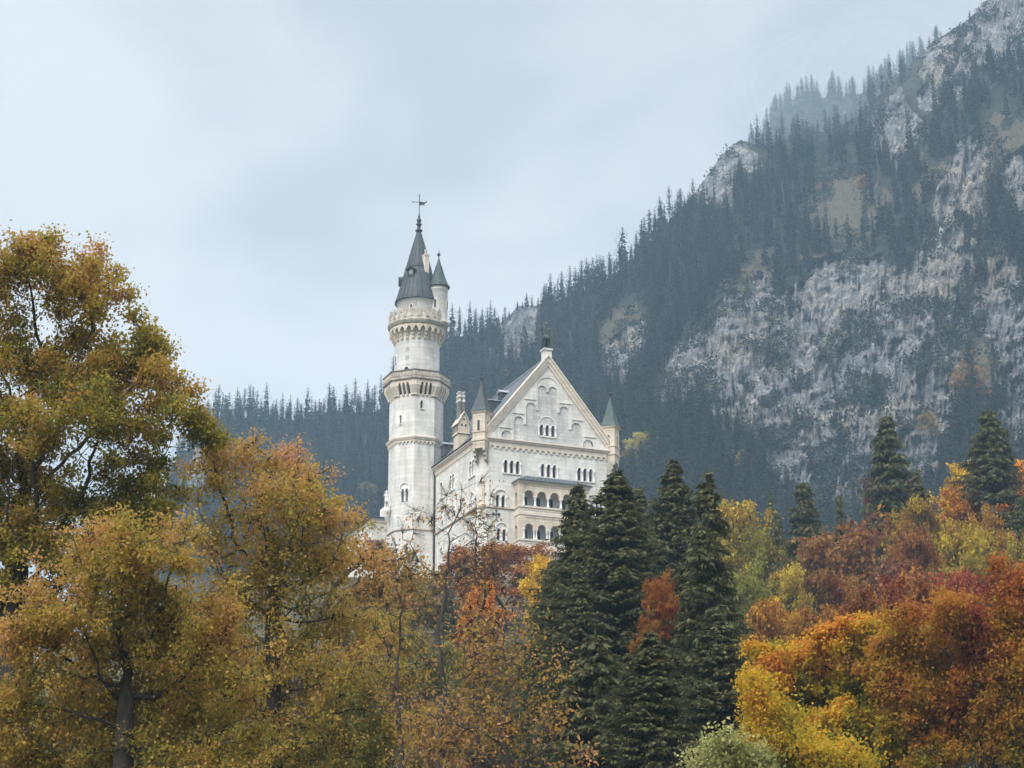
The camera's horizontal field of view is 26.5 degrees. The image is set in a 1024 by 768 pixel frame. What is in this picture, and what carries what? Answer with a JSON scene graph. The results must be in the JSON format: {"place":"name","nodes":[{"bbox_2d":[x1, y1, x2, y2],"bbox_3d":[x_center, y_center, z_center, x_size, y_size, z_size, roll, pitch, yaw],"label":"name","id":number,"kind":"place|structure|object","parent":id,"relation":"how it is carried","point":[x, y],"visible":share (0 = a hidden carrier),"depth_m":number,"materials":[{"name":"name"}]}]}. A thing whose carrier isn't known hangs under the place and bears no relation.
{"place":"outdoors","nodes":[
{"label":"outdoors","id":0,"kind":"place"},
{"bbox_2d":[0,0,986,662],"label":"sky","id":1,"kind":"structure","parent":0,"point":[260,167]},
{"bbox_2d":[31,541,1012,767],"bbox_3d":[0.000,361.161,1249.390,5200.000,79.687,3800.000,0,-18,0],"label":"ground","id":2,"kind":"structure","parent":0,"point":[260,633],"depth_m":275.20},
{"bbox_2d":[31,657,117,767],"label":"beech tree","id":3,"kind":"object","parent":2,"relation":"on","point":[64,706],"visible":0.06,"depth_m":119.43,"materials":[{"name":"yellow plant"}]},
{"bbox_2d":[0,219,239,766],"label":"maple tree","id":4,"kind":"object","parent":2,"relation":"on","point":[95,399],"visible":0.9,"depth_m":72.56,"materials":[{"name":"yellow plant"}]},
{"bbox_2d":[90,676,204,767],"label":"beech tree","id":5,"kind":"object","parent":2,"relation":"on","point":[135,757],"visible":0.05,"depth_m":118.99,"materials":[{"name":"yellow plant"}]},
{"bbox_2d":[0,500,295,767],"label":"maple tree","id":6,"kind":"object","parent":2,"relation":"on","point":[124,561],"visible":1,"depth_m":57.88,"materials":[{"name":"yellow plant"}]},
{"bbox_2d":[149,589,261,767],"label":"beech tree","id":7,"kind":"object","parent":2,"relation":"on","point":[197,634],"depth_m":151.66,"materials":[{"name":"yellow plant"}]},
{"bbox_2d":[150,427,436,767],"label":"maple tree","id":8,"kind":"object","parent":2,"relation":"on","point":[305,486],"visible":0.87,"depth_m":74.42,"materials":[{"name":"yellow plant"}]},
{"bbox_2d":[246,629,355,767],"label":"beech tree","id":9,"kind":"object","parent":2,"relation":"on","point":[291,693],"visible":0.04,"depth_m":149.46,"materials":[{"name":"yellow plant"}]},
{"bbox_2d":[286,499,350,574],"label":"beech tree","id":10,"kind":"object","parent":2,"relation":"on","point":[325,537],"visible":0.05,"depth_m":336.18,"materials":[{"name":"orange plant"}]},
{"bbox_2d":[315,664,395,761],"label":"beech tree","id":11,"kind":"object","parent":2,"relation":"on","point":[359,706],"visible":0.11,"depth_m":164.74,"materials":[{"name":"orange plant"}]},
{"bbox_2d":[321,579,394,649],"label":"beech tree","id":12,"kind":"object","parent":2,"relation":"on","point":[357,605],"visible":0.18,"depth_m":248.31,"materials":[{"name":"orange plant"}]},
{"bbox_2d":[343,516,386,577],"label":"castle wing","id":13,"kind":"structure","parent":2,"relation":"on","point":[381,523],"depth_m":360.50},
{"bbox_2d":[290,533,453,767],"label":"maple tree","id":14,"kind":"object","parent":2,"relation":"on","point":[367,560],"visible":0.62,"depth_m":87.79,"materials":[{"name":"orange plant"}]},
{"bbox_2d":[326,711,427,767],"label":"beech tree","id":15,"kind":"object","parent":2,"relation":"on","point":[419,763],"visible":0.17,"depth_m":118.82,"materials":[{"name":"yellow plant"}]},
{"bbox_2d":[357,609,432,707],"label":"beech tree","id":16,"kind":"object","parent":2,"relation":"on","point":[402,642],"visible":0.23,"depth_m":205.80,"materials":[{"name":"orange plant"}]},
{"bbox_2d":[343,535,457,767],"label":"bare tree","id":17,"kind":"object","parent":2,"relation":"on","point":[396,659],"visible":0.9,"depth_m":61.77,"materials":[{"name":"brown plant"}]},
{"bbox_2d":[380,571,448,667],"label":"beech tree","id":18,"kind":"object","parent":2,"relation":"on","point":[428,622],"visible":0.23,"depth_m":252.34,"materials":[{"name":"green plant"}]},
{"bbox_2d":[382,194,450,577],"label":"tower","id":19,"kind":"structure","parent":2,"relation":"on","point":[416,386],"depth_m":354.21,"materials":[{"name":"stone"}]},
{"bbox_2d":[402,636,472,755],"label":"beech tree","id":20,"kind":"object","parent":2,"relation":"on","point":[446,648],"visible":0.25,"depth_m":180.96,"materials":[{"name":"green plant"}]},
{"bbox_2d":[375,467,513,767],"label":"bare tree","id":21,"kind":"object","parent":2,"relation":"on","point":[440,618],"visible":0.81,"depth_m":60.98,"materials":[{"name":"brown plant"}]},
{"bbox_2d":[426,580,463,663],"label":"spruce tree","id":22,"kind":"object","parent":2,"relation":"on","point":[449,612],"visible":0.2,"depth_m":238.16,"materials":[{"name":"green plant"}]},
{"bbox_2d":[393,672,500,767],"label":"beech tree","id":23,"kind":"object","parent":2,"relation":"on","point":[466,761],"visible":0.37,"depth_m":128.43,"materials":[{"name":"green plant"}]},
{"bbox_2d":[434,549,476,620],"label":"beech tree","id":24,"kind":"object","parent":2,"relation":"on","point":[443,565],"visible":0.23,"depth_m":276.60,"materials":[{"name":"orange plant"}]},
{"bbox_2d":[422,484,519,767],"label":"bare tree","id":25,"kind":"object","parent":2,"relation":"on","point":[496,614],"visible":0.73,"depth_m":65.19,"materials":[{"name":"brown plant"}]},
{"bbox_2d":[448,576,517,675],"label":"beech tree","id":26,"kind":"object","parent":2,"relation":"on","point":[488,603],"visible":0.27,"depth_m":227.14,"materials":[{"name":"orange plant"}]},
{"bbox_2d":[450,633,524,733],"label":"beech tree","id":27,"kind":"object","parent":2,"relation":"on","point":[486,666],"visible":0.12,"depth_m":185.08,"materials":[{"name":"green plant"}]},
{"bbox_2d":[375,592,603,767],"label":"tree","id":28,"kind":"object","parent":2,"relation":"on","point":[499,729],"visible":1,"depth_m":57.08,"materials":[{"name":"brown plant"}]},
{"bbox_2d":[459,692,535,767],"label":"beech tree","id":29,"kind":"object","parent":2,"relation":"on","point":[516,713],"visible":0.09,"depth_m":139.40,"materials":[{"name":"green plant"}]},
{"bbox_2d":[443,539,556,631],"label":"beech tree","id":30,"kind":"object","parent":2,"relation":"on","point":[509,558],"visible":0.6,"depth_m":271.54,"materials":[{"name":"red plant"}]},
{"bbox_2d":[380,348,621,577],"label":"palace","id":31,"kind":"structure","parent":2,"relation":"on","point":[539,439],"depth_m":337.35,"materials":[{"name":"stone"}]},
{"bbox_2d":[495,522,508,541],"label":"window","id":32,"kind":"structure","parent":31,"relation":"in","point":[504,531],"depth_m":330.54,"materials":[{"name":"white stone"}]},
{"bbox_2d":[502,459,521,475],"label":"window","id":33,"kind":"structure","parent":31,"relation":"in","point":[504,466],"depth_m":334.11,"materials":[{"name":"white stone"}]},
{"bbox_2d":[541,322,554,348],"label":"bronze statue","id":34,"kind":"object","parent":31,"relation":"on","point":[547,340],"visible":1,"depth_m":343.02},
{"bbox_2d":[491,556,564,740],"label":"spruce tree","id":35,"kind":"object","parent":2,"relation":"on","point":[549,567],"visible":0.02,"depth_m":166.89,"materials":[{"name":"green plant"}]},
{"bbox_2d":[455,484,610,767],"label":"spruce tree","id":36,"kind":"object","parent":2,"relation":"on","point":[577,503],"visible":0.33,"depth_m":129.87,"materials":[{"name":"green plant"}]},
{"bbox_2d":[516,552,554,638],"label":"beech tree","id":37,"kind":"object","parent":2,"relation":"on","point":[540,562],"visible":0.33,"depth_m":243.88,"materials":[{"name":"yellow plant"}]},
{"bbox_2d":[515,563,612,767],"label":"spruce tree","id":38,"kind":"object","parent":2,"relation":"on","point":[579,597],"visible":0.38,"depth_m":119.15,"materials":[{"name":"green plant"}]},
{"bbox_2d":[472,465,689,767],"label":"spruce tree","id":39,"kind":"object","parent":2,"relation":"on","point":[620,594],"visible":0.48,"depth_m":123.62,"materials":[{"name":"green plant"}]},
{"bbox_2d":[515,628,662,767],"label":"spruce tree","id":40,"kind":"object","parent":2,"relation":"on","point":[597,674],"visible":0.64,"depth_m":97.53,"materials":[{"name":"green plant"}]},
{"bbox_2d":[583,627,709,767],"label":"spruce tree","id":41,"kind":"object","parent":2,"relation":"on","point":[649,705],"visible":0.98,"depth_m":87.61,"materials":[{"name":"green plant"}]},
{"bbox_2d":[626,614,667,766],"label":"beech tree","id":42,"kind":"object","parent":2,"relation":"on","point":[645,623],"visible":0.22,"depth_m":93.03,"materials":[{"name":"red plant"}]},
{"bbox_2d":[628,487,666,657],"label":"spruce tree","id":43,"kind":"object","parent":2,"relation":"on","point":[640,496],"visible":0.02,"depth_m":169.93,"materials":[{"name":"green plant"}]},
{"bbox_2d":[632,562,681,757],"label":"beech tree","id":44,"kind":"object","parent":2,"relation":"on","point":[666,606],"visible":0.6,"depth_m":95.32,"materials":[{"name":"red plant"}]},
{"bbox_2d":[645,543,732,735],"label":"spruce tree","id":45,"kind":"object","parent":2,"relation":"on","point":[683,631],"visible":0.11,"depth_m":121.30,"materials":[{"name":"green plant"}]},
{"bbox_2d":[625,457,754,665],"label":"spruce tree","id":46,"kind":"object","parent":2,"relation":"on","point":[672,509],"visible":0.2,"depth_m":153.43,"materials":[{"name":"green plant"}]},
{"bbox_2d":[633,467,757,755],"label":"spruce tree","id":47,"kind":"object","parent":2,"relation":"on","point":[707,560],"visible":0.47,"depth_m":113.96,"materials":[{"name":"green plant"}]},
{"bbox_2d":[662,611,753,759],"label":"spruce tree","id":48,"kind":"object","parent":2,"relation":"on","point":[716,655],"visible":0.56,"depth_m":104.88,"materials":[{"name":"green plant"}]},
{"bbox_2d":[680,523,754,626],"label":"beech tree","id":49,"kind":"object","parent":2,"relation":"on","point":[730,559],"visible":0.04,"depth_m":234.36,"materials":[{"name":"yellow plant"}]},
{"bbox_2d":[674,717,791,767],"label":"willow bush","id":50,"kind":"object","parent":2,"relation":"on","point":[721,752],"visible":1,"depth_m":69.40,"materials":[{"name":"green plant"}]},
{"bbox_2d":[714,547,789,639],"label":"beech tree","id":51,"kind":"object","parent":2,"relation":"on","point":[745,589],"visible":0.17,"depth_m":202.28,"materials":[{"name":"green plant"}]},
{"bbox_2d":[710,496,793,626],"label":"beech tree","id":52,"kind":"object","parent":2,"relation":"on","point":[744,516],"visible":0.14,"depth_m":260.37,"materials":[{"name":"yellow plant"}]},
{"bbox_2d":[732,522,791,620],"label":"beech tree","id":53,"kind":"object","parent":2,"relation":"on","point":[752,544],"visible":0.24,"depth_m":248.93,"materials":[{"name":"green plant"}]},
{"bbox_2d":[741,596,797,644],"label":"beech tree","id":54,"kind":"object","parent":2,"relation":"on","point":[767,621],"visible":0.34,"depth_m":191.06,"materials":[{"name":"orange plant"}]},
{"bbox_2d":[771,509,785,574],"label":"spruce tree","id":55,"kind":"object","parent":2,"relation":"on","point":[778,535],"visible":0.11,"depth_m":256.68,"materials":[{"name":"green plant"}]},
{"bbox_2d":[753,560,819,618],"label":"beech tree","id":56,"kind":"object","parent":2,"relation":"on","point":[791,582],"visible":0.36,"depth_m":217.47,"materials":[{"name":"yellow plant"}]},
{"bbox_2d":[768,479,824,603],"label":"spruce tree","id":57,"kind":"object","parent":2,"relation":"on","point":[800,521],"visible":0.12,"depth_m":241.12,"materials":[{"name":"green plant"}]},
{"bbox_2d":[771,607,822,646],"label":"beech tree","id":58,"kind":"object","parent":2,"relation":"on","point":[793,625],"visible":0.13,"depth_m":160.98,"materials":[{"name":"orange plant"}]},
{"bbox_2d":[724,664,892,767],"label":"beech tree","id":59,"kind":"object","parent":2,"relation":"on","point":[809,751],"visible":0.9,"depth_m":81.29,"materials":[{"name":"yellow plant"}]},
{"bbox_2d":[789,547,848,661],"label":"beech tree","id":60,"kind":"object","parent":2,"relation":"on","point":[822,595],"visible":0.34,"depth_m":231.42,"materials":[{"name":"orange plant"}]},
{"bbox_2d":[797,568,860,628],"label":"beech tree","id":61,"kind":"object","parent":2,"relation":"on","point":[838,590],"visible":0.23,"depth_m":197.34,"materials":[{"name":"red plant"}]},
{"bbox_2d":[831,493,846,562],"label":"spruce tree","id":62,"kind":"object","parent":2,"relation":"on","point":[839,512],"visible":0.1,"depth_m":246.92,"materials":[{"name":"green plant"}]},
{"bbox_2d":[804,580,883,669],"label":"beech tree","id":63,"kind":"object","parent":2,"relation":"on","point":[861,603],"visible":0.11,"depth_m":129.59,"materials":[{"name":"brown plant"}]},
{"bbox_2d":[731,610,968,767],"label":"beech tree","id":64,"kind":"object","parent":2,"relation":"on","point":[835,695],"visible":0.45,"depth_m":96.28,"materials":[{"name":"orange plant"}]},
{"bbox_2d":[779,504,933,617],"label":"beech tree","id":65,"kind":"object","parent":2,"relation":"on","point":[853,557],"visible":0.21,"depth_m":228.77,"materials":[{"name":"brown plant"}]},
{"bbox_2d":[855,411,931,565],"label":"spruce tree","id":66,"kind":"object","parent":2,"relation":"on","point":[890,490],"visible":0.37,"depth_m":270.19,"materials":[{"name":"green plant"}]},
{"bbox_2d":[866,555,925,605],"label":"beech tree","id":67,"kind":"object","parent":2,"relation":"on","point":[883,568],"visible":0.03,"depth_m":188.57,"materials":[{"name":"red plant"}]},
{"bbox_2d":[857,470,936,553],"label":"beech tree","id":68,"kind":"object","parent":2,"relation":"on","point":[865,485],"visible":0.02,"depth_m":282.44,"materials":[{"name":"brown plant"}]},
{"bbox_2d":[879,529,941,590],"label":"beech tree","id":69,"kind":"object","parent":2,"relation":"on","point":[910,548],"visible":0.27,"depth_m":209.93,"materials":[{"name":"brown plant"}]},
{"bbox_2d":[879,493,944,567],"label":"beech tree","id":70,"kind":"object","parent":2,"relation":"on","point":[914,511],"visible":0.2,"depth_m":247.15,"materials":[{"name":"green plant"}]},
{"bbox_2d":[874,565,968,767],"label":"beech tree","id":71,"kind":"object","parent":2,"relation":"on","point":[919,589],"visible":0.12,"depth_m":133.28,"materials":[{"name":"red plant"}]},
{"bbox_2d":[905,467,939,553],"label":"spruce tree","id":72,"kind":"object","parent":2,"relation":"on","point":[916,486],"visible":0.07,"depth_m":256.18,"materials":[{"name":"green plant"}]},
{"bbox_2d":[846,551,1023,767],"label":"beech tree","id":73,"kind":"object","parent":2,"relation":"on","point":[970,671],"visible":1,"depth_m":91.97,"materials":[{"name":"orange plant"}]},
{"bbox_2d":[927,460,976,540],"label":"beech tree","id":74,"kind":"object","parent":2,"relation":"on","point":[960,471],"visible":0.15,"depth_m":270.02,"materials":[{"name":"orange plant"}]},
{"bbox_2d":[928,565,986,767],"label":"beech tree","id":75,"kind":"object","parent":2,"relation":"on","point":[957,578],"visible":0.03,"depth_m":162.23,"materials":[{"name":"red plant"}]},
{"bbox_2d":[921,513,997,589],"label":"beech tree","id":76,"kind":"object","parent":2,"relation":"on","point":[953,544],"visible":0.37,"depth_m":219.40,"materials":[{"name":"yellow plant"}]},
{"bbox_2d":[941,551,1002,612],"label":"beech tree","id":77,"kind":"object","parent":2,"relation":"on","point":[981,565],"visible":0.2,"depth_m":188.21,"materials":[{"name":"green plant"}]},
{"bbox_2d":[936,485,1014,551],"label":"beech tree","id":78,"kind":"object","parent":2,"relation":"on","point":[962,506],"visible":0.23,"depth_m":255.20,"materials":[{"name":"brown plant"}]},
{"bbox_2d":[943,405,1023,546],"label":"spruce tree","id":79,"kind":"object","parent":2,"relation":"on","point":[996,481],"visible":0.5,"depth_m":257.75,"materials":[{"name":"green plant"}]},
{"bbox_2d":[956,562,1020,766],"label":"beech tree","id":80,"kind":"object","parent":2,"relation":"on","point":[972,586],"visible":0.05,"depth_m":151.75,"materials":[{"name":"red plant"}]},
{"bbox_2d":[961,501,1018,561],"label":"beech tree","id":81,"kind":"object","parent":2,"relation":"on","point":[999,532],"visible":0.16,"depth_m":229.72,"materials":[{"name":"brown plant"}]},
{"bbox_2d":[978,527,1023,604],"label":"beech tree","id":82,"kind":"object","parent":2,"relation":"on","point":[1014,550],"visible":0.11,"depth_m":198.26,"materials":[{"name":"green plant"}]},
{"bbox_2d":[1008,494,1023,566],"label":"spruce tree","id":83,"kind":"object","parent":2,"relation":"on","point":[1017,522],"visible":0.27,"depth_m":241.61,"materials":[{"name":"green plant"}]},
{"bbox_2d":[125,0,1023,613],"bbox_3d":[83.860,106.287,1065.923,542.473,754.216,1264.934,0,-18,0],"label":"mountain","id":84,"kind":"structure","parent":0,"point":[825,292],"depth_m":835.49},
{"bbox_2d":[306,398,329,444],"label":"mountain conifer","id":85,"kind":"object","parent":84,"relation":"on","point":[317,421],"visible":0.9,"depth_m":1059.21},
{"bbox_2d":[148,6,1023,577],"bbox_3d":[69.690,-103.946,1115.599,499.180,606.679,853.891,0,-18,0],"label":"mountain forest","id":86,"kind":"object","parent":84,"relation":"on","point":[472,350],"visible":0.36,"depth_m":953.45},
{"bbox_2d":[583,271,617,323],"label":"mountain conifer","id":87,"kind":"object","parent":84,"relation":"on","point":[600,308],"visible":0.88,"depth_m":985.66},
{"bbox_2d":[600,262,627,307],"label":"mountain conifer","id":88,"kind":"object","parent":84,"relation":"on","point":[613,292],"visible":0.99,"depth_m":985.83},
{"bbox_2d":[616,390,632,451],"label":"mountain conifer","id":89,"kind":"object","parent":84,"relation":"on","point":[621,414],"visible":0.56,"depth_m":788.36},
{"bbox_2d":[621,431,658,465],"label":"mountain tree","id":90,"kind":"object","parent":84,"relation":"on","point":[638,439],"visible":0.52,"depth_m":745.17,"materials":[{"name":"yellow plant"}]},
{"bbox_2d":[726,405,747,456],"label":"mountain conifer","id":91,"kind":"object","parent":84,"relation":"on","point":[737,437],"visible":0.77,"depth_m":700.04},
{"bbox_2d":[736,428,775,485],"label":"mountain conifer","id":92,"kind":"object","parent":84,"relation":"on","point":[752,446],"visible":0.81,"depth_m":687.00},
{"bbox_2d":[756,206,782,248],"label":"mountain conifer","id":93,"kind":"object","parent":84,"relation":"on","point":[768,236],"visible":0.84,"depth_m":925.75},
{"bbox_2d":[780,198,806,238],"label":"mountain conifer","id":94,"kind":"object","parent":84,"relation":"on","point":[791,216],"visible":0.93,"depth_m":923.86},
{"bbox_2d":[785,114,810,159],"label":"mountain conifer","id":95,"kind":"object","parent":84,"relation":"on","point":[797,121],"visible":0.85,"depth_m":1054.37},
{"bbox_2d":[584,0,1023,511],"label":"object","id":96,"kind":"object","parent":84,"relation":"on","point":[925,355],"visible":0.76,"depth_m":793.36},
{"bbox_2d":[849,127,876,179],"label":"mountain conifer","id":97,"kind":"object","parent":84,"relation":"on","point":[865,156],"visible":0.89,"depth_m":974.62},
{"bbox_2d":[862,193,887,234],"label":"mountain conifer","id":98,"kind":"object","parent":84,"relation":"on","point":[881,210],"visible":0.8,"depth_m":885.47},
{"bbox_2d":[877,198,902,252],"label":"mountain conifer","id":99,"kind":"object","parent":84,"relation":"on","point":[889,233],"visible":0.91,"depth_m":851.45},
{"bbox_2d":[898,108,919,160],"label":"mountain conifer","id":100,"kind":"object","parent":84,"relation":"on","point":[908,136],"visible":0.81,"depth_m":949.84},
{"bbox_2d":[915,411,939,442],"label":"mountain tree","id":101,"kind":"object","parent":84,"relation":"on","point":[928,421],"visible":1,"depth_m":690.73,"materials":[{"name":"green plant"}]},
{"bbox_2d":[911,155,944,201],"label":"mountain conifer","id":102,"kind":"object","parent":84,"relation":"on","point":[925,183],"visible":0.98,"depth_m":887.11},
{"bbox_2d":[921,450,944,494],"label":"mountain conifer","id":103,"kind":"object","parent":84,"relation":"on","point":[932,474],"visible":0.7,"depth_m":659.19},
{"bbox_2d":[925,383,976,460],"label":"mountain conifer","id":104,"kind":"object","parent":84,"relation":"on","point":[954,417],"visible":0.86,"depth_m":673.69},
{"bbox_2d":[948,359,991,398],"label":"mountain tree","id":105,"kind":"object","parent":84,"relation":"on","point":[956,377],"visible":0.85,"depth_m":692.86,"materials":[{"name":"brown plant"}]},
{"bbox_2d":[985,44,997,93],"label":"mountain conifer","id":106,"kind":"object","parent":84,"relation":"on","point":[991,60],"visible":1,"depth_m":955.79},
{"bbox_2d":[764,75,897,142],"bbox_3d":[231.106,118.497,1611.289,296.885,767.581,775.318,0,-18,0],"label":"mountain","id":107,"kind":"structure","parent":0,"point":[844,103],"depth_m":1581.55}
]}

